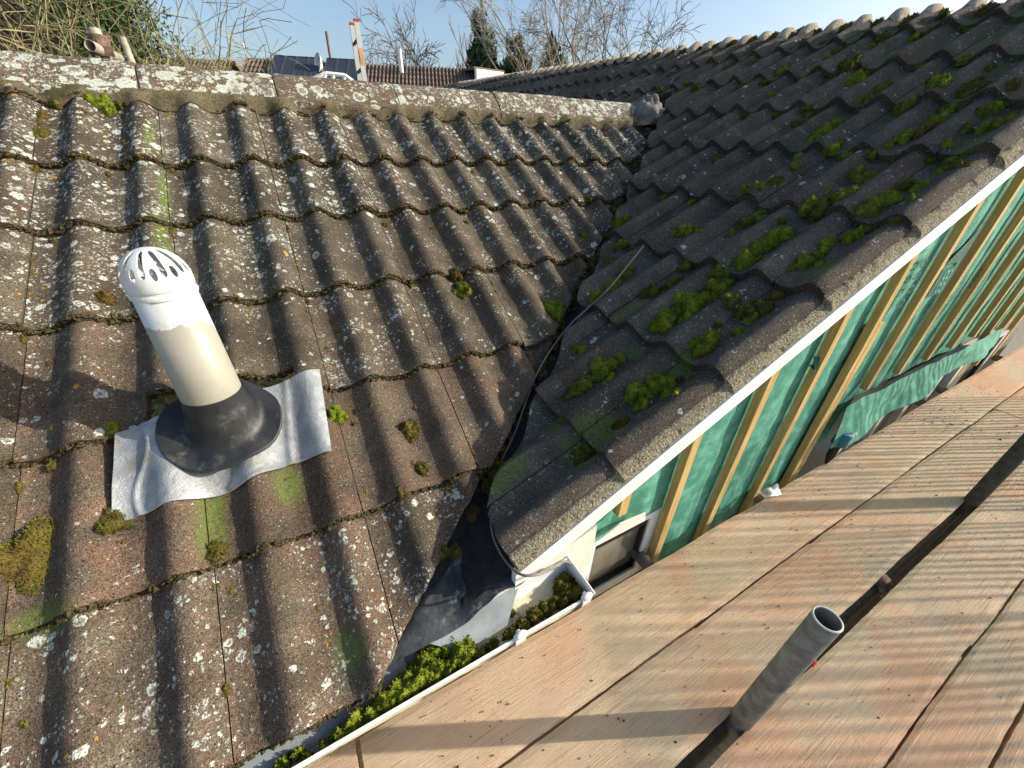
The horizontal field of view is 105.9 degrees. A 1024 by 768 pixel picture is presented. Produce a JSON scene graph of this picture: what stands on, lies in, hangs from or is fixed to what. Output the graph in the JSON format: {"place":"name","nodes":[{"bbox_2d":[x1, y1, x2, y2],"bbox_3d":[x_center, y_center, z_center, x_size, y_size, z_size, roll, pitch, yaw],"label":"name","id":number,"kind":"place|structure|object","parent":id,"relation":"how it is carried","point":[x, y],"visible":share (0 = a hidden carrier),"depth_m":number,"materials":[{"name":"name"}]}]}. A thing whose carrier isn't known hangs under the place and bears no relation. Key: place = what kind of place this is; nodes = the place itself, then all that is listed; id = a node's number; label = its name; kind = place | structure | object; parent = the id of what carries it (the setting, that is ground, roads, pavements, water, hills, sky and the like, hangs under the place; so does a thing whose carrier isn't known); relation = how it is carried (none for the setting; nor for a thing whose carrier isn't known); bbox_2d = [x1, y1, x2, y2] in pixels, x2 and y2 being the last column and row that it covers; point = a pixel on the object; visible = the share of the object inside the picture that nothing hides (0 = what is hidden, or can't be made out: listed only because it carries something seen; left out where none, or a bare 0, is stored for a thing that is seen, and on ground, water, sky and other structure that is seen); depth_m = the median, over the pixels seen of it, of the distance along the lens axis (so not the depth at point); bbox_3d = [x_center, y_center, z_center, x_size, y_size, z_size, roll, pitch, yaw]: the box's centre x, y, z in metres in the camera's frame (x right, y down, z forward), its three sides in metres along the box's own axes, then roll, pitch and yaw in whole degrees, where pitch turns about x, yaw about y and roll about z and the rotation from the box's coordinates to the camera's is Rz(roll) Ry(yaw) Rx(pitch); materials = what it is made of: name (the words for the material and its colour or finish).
{"place":"outdoors","nodes":[
{"label":"outdoors","id":0,"kind":"place"},
{"bbox_2d":[130,0,1005,69],"label":"sky","id":1,"kind":"structure","parent":0,"point":[722,19],"materials":[{"name":"blue"}]},
{"bbox_2d":[151,276,1023,767],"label":"ground","id":2,"kind":"structure","parent":0,"point":[1017,342],"depth_m":6.36,"materials":[{"name":"green soil"}]},
{"bbox_2d":[0,0,205,68],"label":"thicket","id":3,"kind":"object","parent":2,"relation":"on","point":[17,19],"visible":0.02,"depth_m":5.36,"materials":[{"name":"plant"}]},
{"bbox_2d":[0,0,212,68],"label":"bare tree","id":4,"kind":"object","parent":2,"relation":"on","point":[118,48],"visible":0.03,"depth_m":5.05,"materials":[{"name":"brown plant"}]},
{"bbox_2d":[14,0,262,386],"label":"ivy clad tree","id":5,"kind":"object","parent":2,"relation":"on","point":[106,24],"visible":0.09,"depth_m":3.76,"materials":[{"name":"green plant"}]},
{"bbox_2d":[0,0,320,417],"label":"bare shrub","id":6,"kind":"object","parent":2,"relation":"on","point":[197,23],"visible":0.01,"depth_m":4.65,"materials":[{"name":"brown plant"}]},
{"bbox_2d":[0,0,327,415],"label":"bare shrub","id":7,"kind":"object","parent":2,"relation":"on","point":[159,410],"visible":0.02,"depth_m":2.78,"materials":[{"name":"brown plant"}]},
{"bbox_2d":[87,27,243,379],"bbox_3d":[-2.112,-0.142,2.935,0.049,3.832,0.049,-15,36,-24],"label":"scaffold tube","id":8,"kind":"object","parent":2,"relation":"on","point":[94,30],"visible":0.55,"depth_m":1.92,"materials":[{"name":"silver metal"}]},
{"bbox_2d":[84,39,126,60],"bbox_3d":[-2.090,-1.717,2.021,0.049,0.080,0.316,-6,33,-11],"label":"scaffold tube","id":9,"kind":"object","parent":8,"relation":"attached to","point":[99,49],"visible":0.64,"depth_m":1.92,"materials":[{"name":"silver metal"}]},
{"bbox_2d":[86,33,115,56],"bbox_3d":[-2.075,-1.706,1.952,0.095,0.085,0.080,-15,36,-24],"label":"coupler","id":10,"kind":"object","parent":9,"relation":"attached to","point":[103,41],"visible":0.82,"depth_m":1.93,"materials":[{"name":"brown metal"}]},
{"bbox_2d":[0,0,359,498],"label":"bare shrub","id":11,"kind":"object","parent":2,"relation":"on","point":[180,53],"visible":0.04,"depth_m":3.66,"materials":[{"name":"brown plant"}]},
{"bbox_2d":[118,36,260,386],"bbox_3d":[-2.096,-0.212,3.056,0.032,3.823,0.032,-15,36,-24],"label":"scaffold tube","id":12,"kind":"object","parent":2,"relation":"on","point":[126,48],"visible":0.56,"depth_m":2.06,"materials":[{"name":"silver metal"}]},
{"bbox_2d":[150,36,250,70],"bbox_3d":[-9.916,-8.293,13.560,2.892,6.012,7.049,-5,33,-10],"label":"bungalow","id":13,"kind":"object","parent":2,"relation":"on","point":[234,62],"visible":0.06,"depth_m":12.25,"materials":[{"name":"brown brick"}]},
{"bbox_2d":[313,71,353,79],"bbox_3d":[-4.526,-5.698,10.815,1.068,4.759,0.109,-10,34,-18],"label":"conservatory","id":14,"kind":"object","parent":2,"relation":"on","point":[333,75],"visible":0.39,"depth_m":9.59,"materials":[{"name":"white plastic"}]},
{"bbox_2d":[241,31,474,86],"bbox_3d":[-4.360,-7.475,12.585,6.425,5.891,7.356,-4,33,-8],"label":"bungalow","id":15,"kind":"object","parent":2,"relation":"on","point":[402,74],"visible":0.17,"depth_m":11.06,"materials":[{"name":"brown brick"}]},
{"bbox_2d":[349,18,366,80],"bbox_3d":[-1.643,-1.815,5.024,0.128,4.462,1.034,-7,33,-13],"label":"ladder","id":16,"kind":"object","parent":2,"relation":"on","point":[356,38],"visible":0.26,"depth_m":4.16,"materials":[{"name":"metal"}]},
{"bbox_2d":[344,0,444,66],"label":"bare tree","id":17,"kind":"object","parent":2,"relation":"on","point":[407,49],"visible":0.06,"depth_m":20.70,"materials":[{"name":"brown plant"}]},
{"bbox_2d":[365,40,432,65],"bbox_3d":[-6.516,-17.664,26.255,5.845,8.556,8.638,-15,36,-24],"label":"bare tree","id":18,"kind":"object","parent":2,"relation":"on","point":[378,56],"visible":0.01,"depth_m":24.29,"materials":[{"name":"brown plant"}]},
{"bbox_2d":[422,15,504,68],"bbox_3d":[-2.297,-17.555,25.014,7.336,9.850,5.860,-15,36,-24],"label":"bare tree","id":19,"kind":"object","parent":2,"relation":"on","point":[462,57],"visible":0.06,"depth_m":22.84,"materials":[{"name":"brown plant"}]},
{"bbox_2d":[465,0,497,67],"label":"conifer tree","id":20,"kind":"object","parent":2,"relation":"on","point":[475,59],"visible":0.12,"depth_m":20.25,"materials":[{"name":"green plant"}]},
{"bbox_2d":[461,66,504,78],"bbox_3d":[-1.901,-8.061,14.254,1.060,5.210,4.320,-20,38,-30],"label":"brick extension","id":21,"kind":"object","parent":2,"relation":"on","point":[481,72],"visible":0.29,"depth_m":11.40,"materials":[{"name":"white"}]},
{"bbox_2d":[481,48,499,69],"bbox_3d":[-1.091,-14.044,21.685,2.296,7.469,2.226,-15,36,-24],"label":"conifer tree","id":22,"kind":"object","parent":2,"relation":"on","point":[487,63],"visible":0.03,"depth_m":20.00,"materials":[{"name":"green plant"}]},
{"bbox_2d":[0,0,1023,767],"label":"house","id":23,"kind":"structure","parent":2,"relation":"on","point":[884,324],"depth_m":1.15,"materials":[{"name":"concrete"}]},
{"bbox_2d":[0,514,55,597],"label":"moss cushion","id":24,"kind":"object","parent":23,"relation":"on","point":[25,555],"visible":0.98,"depth_m":0.72,"materials":[{"name":"plant"}]},
{"bbox_2d":[81,92,119,116],"bbox_3d":[-1.389,-0.948,1.322,0.109,0.097,0.115,3,32,2],"label":"moss cushion","id":25,"kind":"object","parent":23,"relation":"on","point":[103,103],"visible":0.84,"depth_m":1.29,"materials":[{"name":"green plant"}]},
{"bbox_2d":[95,288,117,305],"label":"moss cushion","id":26,"kind":"object","parent":23,"relation":"on","point":[106,296],"visible":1,"depth_m":0.98,"materials":[{"name":"brown plant"}]},
{"bbox_2d":[95,504,130,536],"bbox_3d":[-0.818,0.283,0.792,0.062,0.060,0.073,-15,36,-24],"label":"moss cushion","id":27,"kind":"object","parent":23,"relation":"on","point":[110,522],"visible":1,"depth_m":0.78,"materials":[{"name":"plant"}]},
{"bbox_2d":[103,420,122,437],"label":"moss cushion","id":28,"kind":"object","parent":23,"relation":"on","point":[112,427],"visible":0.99,"depth_m":0.85,"materials":[{"name":"green plant"}]},
{"bbox_2d":[205,538,229,565],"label":"moss cushion","id":29,"kind":"object","parent":23,"relation":"on","point":[217,551],"visible":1,"depth_m":0.80,"materials":[{"name":"plant"}]},
{"bbox_2d":[112,247,331,520],"bbox_3d":[-0.655,-0.019,0.812,0.439,0.507,0.220,-15,36,-24],"label":"vent pipe","id":30,"kind":"object","parent":23,"relation":"on","point":[218,427],"visible":1,"depth_m":0.84,"materials":[{"name":"beige plastic"}]},
{"bbox_2d":[308,739,360,767],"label":"scaffold board","id":31,"kind":"object","parent":23,"relation":"attached to","point":[346,755],"visible":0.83,"depth_m":0.96,"materials":[{"name":"brown wood"}]},
{"bbox_2d":[325,405,350,428],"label":"moss cushion","id":32,"kind":"object","parent":23,"relation":"on","point":[337,414],"visible":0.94,"depth_m":1.00,"materials":[{"name":"green plant"}]},
{"bbox_2d":[399,418,419,442],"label":"moss cushion","id":33,"kind":"object","parent":23,"relation":"on","point":[409,429],"visible":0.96,"depth_m":1.03,"materials":[{"name":"plant"}]},
{"bbox_2d":[414,460,429,476],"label":"moss cushion","id":34,"kind":"object","parent":23,"relation":"on","point":[421,468],"visible":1,"depth_m":0.99,"materials":[{"name":"green plant"}]},
{"bbox_2d":[439,544,448,561],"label":"moss cushion","id":35,"kind":"object","parent":23,"relation":"on","point":[443,553],"visible":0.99,"depth_m":0.92,"materials":[{"name":"green plant"}]},
{"bbox_2d":[449,266,463,281],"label":"moss cushion","id":36,"kind":"object","parent":23,"relation":"on","point":[456,274],"visible":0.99,"depth_m":1.35,"materials":[{"name":"plant"}]},
{"bbox_2d":[454,281,472,299],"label":"moss cushion","id":37,"kind":"object","parent":23,"relation":"on","point":[463,290],"visible":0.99,"depth_m":1.33,"materials":[{"name":"green plant"}]},
{"bbox_2d":[1,0,1023,750],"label":"moss","id":38,"kind":"object","parent":23,"relation":"on","point":[567,590],"visible":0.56,"depth_m":1.22,"materials":[{"name":"green moss"}]},
{"bbox_2d":[542,300,563,325],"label":"moss cushion","id":39,"kind":"object","parent":23,"relation":"on","point":[553,309],"visible":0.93,"depth_m":1.38,"materials":[{"name":"green plant"}]},
{"bbox_2d":[490,245,643,576],"bbox_3d":[0.176,0.007,1.197,0.260,0.649,1.086,12,34,16],"label":"cable","id":40,"kind":"object","parent":23,"relation":"attached to","point":[491,524],"visible":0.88,"depth_m":1.15,"materials":[{"name":"black plastic"}]},
{"bbox_2d":[569,377,595,398],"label":"moss cushion","id":41,"kind":"object","parent":23,"relation":"on","point":[582,386],"visible":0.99,"depth_m":1.10,"materials":[{"name":"green plant"}]},
{"bbox_2d":[571,443,596,465],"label":"moss cushion","id":42,"kind":"object","parent":23,"relation":"on","point":[583,453],"visible":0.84,"depth_m":0.97,"materials":[{"name":"green plant"}]},
{"bbox_2d":[589,356,620,383],"bbox_3d":[0.278,-0.038,1.144,0.113,0.089,0.085,-8,33,-15],"label":"moss cushion","id":43,"kind":"object","parent":23,"relation":"on","point":[601,368],"visible":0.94,"depth_m":1.12,"materials":[{"name":"green plant"}]},
{"bbox_2d":[579,507,661,597],"bbox_3d":[0.373,0.636,1.452,0.352,0.375,0.060,-15,36,-24],"label":"window","id":44,"kind":"structure","parent":23,"relation":"in","point":[611,562],"depth_m":1.46,"materials":[{"name":"white plastic"}]},
{"bbox_2d":[611,415,630,429],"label":"moss cushion","id":45,"kind":"object","parent":23,"relation":"on","point":[623,421],"visible":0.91,"depth_m":0.98,"materials":[{"name":"green plant"}]},
{"bbox_2d":[623,380,651,403],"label":"moss cushion","id":46,"kind":"object","parent":23,"relation":"on","point":[635,391],"visible":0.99,"depth_m":1.02,"materials":[{"name":"green plant"}]},
{"bbox_2d":[632,396,650,411],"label":"moss cushion","id":47,"kind":"object","parent":23,"relation":"on","point":[642,403],"visible":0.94,"depth_m":1.00,"materials":[{"name":"green plant"}]},
{"bbox_2d":[272,3,1022,767],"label":"moss","id":48,"kind":"object","parent":23,"relation":"on","point":[430,665],"visible":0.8,"depth_m":1.16,"materials":[{"name":"green plant"}]},
{"bbox_2d":[639,284,660,298],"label":"moss cushion","id":49,"kind":"object","parent":23,"relation":"on","point":[651,291],"visible":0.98,"depth_m":1.27,"materials":[{"name":"green plant"}]},
{"bbox_2d":[646,372,677,395],"bbox_3d":[0.402,0.009,1.036,0.101,0.083,0.085,-15,36,-24],"label":"moss cushion","id":50,"kind":"object","parent":23,"relation":"on","point":[659,384],"visible":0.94,"depth_m":1.02,"materials":[{"name":"green plant"}]},
{"bbox_2d":[646,308,678,332],"bbox_3d":[0.455,-0.183,1.178,0.099,0.089,0.112,19,36,26],"label":"moss cushion","id":51,"kind":"object","parent":23,"relation":"on","point":[664,321],"visible":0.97,"depth_m":1.15,"materials":[{"name":"green plant"}]},
{"bbox_2d":[660,275,683,289],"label":"moss cushion","id":52,"kind":"object","parent":23,"relation":"on","point":[671,282],"visible":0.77,"depth_m":1.27,"materials":[{"name":"green plant"}]},
{"bbox_2d":[680,291,710,313],"bbox_3d":[0.568,-0.237,1.186,0.146,0.093,0.110,-15,36,-24],"label":"moss cushion","id":53,"kind":"object","parent":23,"relation":"on","point":[694,303],"visible":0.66,"depth_m":1.16,"materials":[{"name":"green plant"}]},
{"bbox_2d":[688,329,722,358],"bbox_3d":[0.524,-0.105,1.054,0.119,0.092,0.086,-15,36,-24],"label":"moss cushion","id":54,"kind":"object","parent":23,"relation":"on","point":[705,344],"visible":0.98,"depth_m":1.03,"materials":[{"name":"green plant"}]},
{"bbox_2d":[704,277,736,296],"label":"moss cushion","id":55,"kind":"object","parent":23,"relation":"on","point":[718,287],"visible":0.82,"depth_m":1.17,"materials":[{"name":"green plant"}]},
{"bbox_2d":[729,326,745,336],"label":"moss cushion","id":56,"kind":"object","parent":23,"relation":"on","point":[736,331],"visible":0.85,"depth_m":1.03,"materials":[{"name":"green plant"}]},
{"bbox_2d":[734,300,757,320],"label":"moss cushion","id":57,"kind":"object","parent":23,"relation":"on","point":[748,309],"visible":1,"depth_m":1.07,"materials":[{"name":"green plant"}]},
{"bbox_2d":[734,247,763,275],"bbox_3d":[0.723,-0.376,1.201,0.105,0.091,0.077,-15,36,-24],"label":"moss cushion","id":58,"kind":"object","parent":23,"relation":"on","point":[745,259],"visible":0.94,"depth_m":1.18,"materials":[{"name":"green plant"}]},
{"bbox_2d":[748,237,780,254],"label":"moss cushion","id":59,"kind":"object","parent":23,"relation":"on","point":[761,246],"visible":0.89,"depth_m":1.20,"materials":[{"name":"green plant"}]},
{"bbox_2d":[754,301,774,317],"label":"moss cushion","id":60,"kind":"object","parent":23,"relation":"on","point":[764,308],"visible":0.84,"depth_m":1.05,"materials":[{"name":"green plant"}]},
{"bbox_2d":[764,226,794,243],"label":"moss cushion","id":61,"kind":"object","parent":23,"relation":"on","point":[782,234],"visible":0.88,"depth_m":1.21,"materials":[{"name":"green plant"}]},
{"bbox_2d":[795,252,817,269],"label":"moss cushion","id":62,"kind":"object","parent":23,"relation":"on","point":[805,260],"visible":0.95,"depth_m":1.10,"materials":[{"name":"green plant"}]},
{"bbox_2d":[824,431,856,463],"bbox_3d":[1.538,0.299,1.830,0.064,0.210,0.068,-15,36,-24],"label":"torn membrane scrap","id":63,"kind":"object","parent":23,"relation":"hanging from","point":[843,442],"visible":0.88,"depth_m":1.80,"materials":[{"name":"teal plastic"}]},
{"bbox_2d":[839,224,865,244],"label":"moss cushion","id":64,"kind":"object","parent":23,"relation":"on","point":[849,237],"visible":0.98,"depth_m":1.11,"materials":[{"name":"green plant"}]},
{"bbox_2d":[843,327,1009,451],"bbox_3d":[2.817,0.317,2.782,1.700,1.220,0.065,-15,36,-24],"label":"window","id":65,"kind":"structure","parent":23,"relation":"in","point":[951,379],"depth_m":2.55,"materials":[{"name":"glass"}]},
{"bbox_2d":[496,31,532,73],"bbox_3d":[0.094,-14.370,21.629,3.250,8.129,2.571,-15,36,-24],"label":"conifer tree","id":66,"kind":"object","parent":2,"relation":"on","point":[507,67],"visible":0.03,"depth_m":19.87,"materials":[{"name":"green plant"}]},
{"bbox_2d":[436,0,637,70],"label":"birch tree","id":67,"kind":"object","parent":2,"relation":"on","point":[520,36],"visible":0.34,"depth_m":16.50,"materials":[{"name":"brown plant"}]},
{"bbox_2d":[456,0,621,71],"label":"birch tree","id":68,"kind":"object","parent":2,"relation":"on","point":[534,31],"visible":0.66,"depth_m":16.20,"materials":[{"name":"brown plant"}]},
{"bbox_2d":[537,30,568,68],"bbox_3d":[2.232,-14.861,22.245,2.952,8.394,2.897,-15,36,-24],"label":"conifer tree","id":69,"kind":"object","parent":2,"relation":"on","point":[560,55],"visible":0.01,"depth_m":20.48,"materials":[{"name":"green plant"}]},
{"bbox_2d":[501,0,693,69],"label":"bare tree","id":70,"kind":"object","parent":2,"relation":"on","point":[593,37],"visible":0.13,"depth_m":13.95,"materials":[{"name":"brown plant"}]},
{"bbox_2d":[558,0,704,59],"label":"birch tree","id":71,"kind":"object","parent":2,"relation":"on","point":[616,18],"visible":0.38,"depth_m":16.10,"materials":[{"name":"brown plant"}]},
{"bbox_2d":[695,605,843,767],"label":"scaffold tube","id":72,"kind":"object","parent":2,"relation":"on","point":[815,634],"visible":1,"depth_m":0.86,"materials":[{"name":"metal"}]},
{"bbox_2d":[675,508,961,767],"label":"scaffold tube","id":73,"kind":"object","parent":72,"relation":"attached to","point":[717,736],"depth_m":1.36,"materials":[{"name":"metal"}]},
{"bbox_2d":[630,549,703,628],"bbox_3d":[0.841,1.014,0.986,0.049,0.049,1.490,-15,36,-24],"label":"scaffold tube","id":74,"kind":"object","parent":73,"relation":"attached to","point":[643,560],"visible":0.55,"depth_m":1.49,"materials":[{"name":"metal"}]},
{"bbox_2d":[883,578,1023,767],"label":"scaffold board","id":75,"kind":"object","parent":74,"relation":"on","point":[967,715],"visible":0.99,"depth_m":1.07,"materials":[{"name":"brown wood"}]},
{"bbox_2d":[503,410,1023,767],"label":"scaffold board","id":76,"kind":"object","parent":73,"relation":"on","point":[655,707],"visible":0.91,"depth_m":1.24,"materials":[{"name":"brown wood"}]},
{"bbox_2d":[753,493,970,656],"bbox_3d":[1.459,0.856,1.262,0.049,0.049,1.460,-15,36,-24],"label":"scaffold tube","id":77,"kind":"object","parent":73,"relation":"on","point":[759,497],"visible":0.11,"depth_m":1.42,"materials":[{"name":"metal"}]},
{"bbox_2d":[360,374,1018,767],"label":"scaffold board","id":78,"kind":"object","parent":77,"relation":"on","point":[608,638],"visible":0.96,"depth_m":1.26,"materials":[{"name":"brown wood"}]},
{"bbox_2d":[425,382,1020,767],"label":"dirt crumbs","id":79,"kind":"object","parent":78,"relation":"on","point":[457,766],"visible":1,"depth_m":1.45,"materials":[{"name":"brown soil"}]},
{"bbox_2d":[758,484,781,498],"bbox_3d":[1.135,0.468,1.688,0.096,0.033,0.043,-6,33,-12],"label":"foil scrap","id":80,"kind":"object","parent":78,"relation":"on","point":[768,492],"visible":1,"depth_m":1.69,"materials":[{"name":"metal"}]},
{"bbox_2d":[710,461,1023,767],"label":"scaffold board","id":81,"kind":"object","parent":77,"relation":"on","point":[918,658],"visible":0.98,"depth_m":1.17,"materials":[{"name":"brown wood"}]},
{"bbox_2d":[877,574,893,595],"bbox_3d":[1.344,0.728,1.433,0.052,0.073,0.090,-15,36,-24],"label":"coupler","id":82,"kind":"object","parent":77,"relation":"attached to","point":[885,582],"visible":0.48,"depth_m":1.40,"materials":[{"name":"metal"}]},
{"bbox_2d":[853,438,915,469],"bbox_3d":[2.243,0.645,1.628,0.049,0.049,1.455,-15,36,-24],"label":"scaffold tube","id":83,"kind":"object","parent":73,"relation":"on","point":[858,441],"depth_m":2.12,"materials":[{"name":"metal"}]},
{"bbox_2d":[988,703,1023,767],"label":"scaffold board","id":84,"kind":"object","parent":83,"relation":"on","point":[1009,753],"visible":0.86,"depth_m":1.00,"materials":[{"name":"brown wood"}]},
{"bbox_2d":[913,399,975,423],"bbox_3d":[2.955,0.453,1.961,0.049,0.049,1.452,-15,36,-24],"label":"scaffold tube","id":85,"kind":"object","parent":73,"relation":"on","point":[920,402],"visible":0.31,"depth_m":2.47,"materials":[{"name":"metal"}]},
{"bbox_2d":[935,386,992,412],"bbox_3d":[3.236,0.377,2.094,0.049,0.049,1.452,-15,36,-24],"label":"scaffold tube","id":86,"kind":"object","parent":73,"relation":"on","point":[940,389],"visible":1,"depth_m":2.60,"materials":[{"name":"metal"}]},
{"bbox_2d":[991,354,1002,360],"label":"scaffold tube","id":87,"kind":"object","parent":73,"relation":"on","point":[995,357],"visible":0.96,"depth_m":3.03,"materials":[{"name":"metal"}]},
{"bbox_2d":[977,346,1023,392],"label":"scaffold board","id":88,"kind":"object","parent":87,"relation":"on","point":[1008,369],"visible":0.9,"depth_m":2.73,"materials":[{"name":"beige wood"}]},
{"bbox_2d":[993,388,1023,419],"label":"scaffold board","id":89,"kind":"object","parent":73,"relation":"on","point":[1012,405],"visible":0.77,"depth_m":2.35,"materials":[{"name":"brown wood"}]},
{"bbox_2d":[794,433,1023,682],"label":"scaffold tube","id":90,"kind":"object","parent":2,"relation":"on","point":[997,474],"visible":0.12,"depth_m":1.68,"materials":[{"name":"metal"}]}
]}

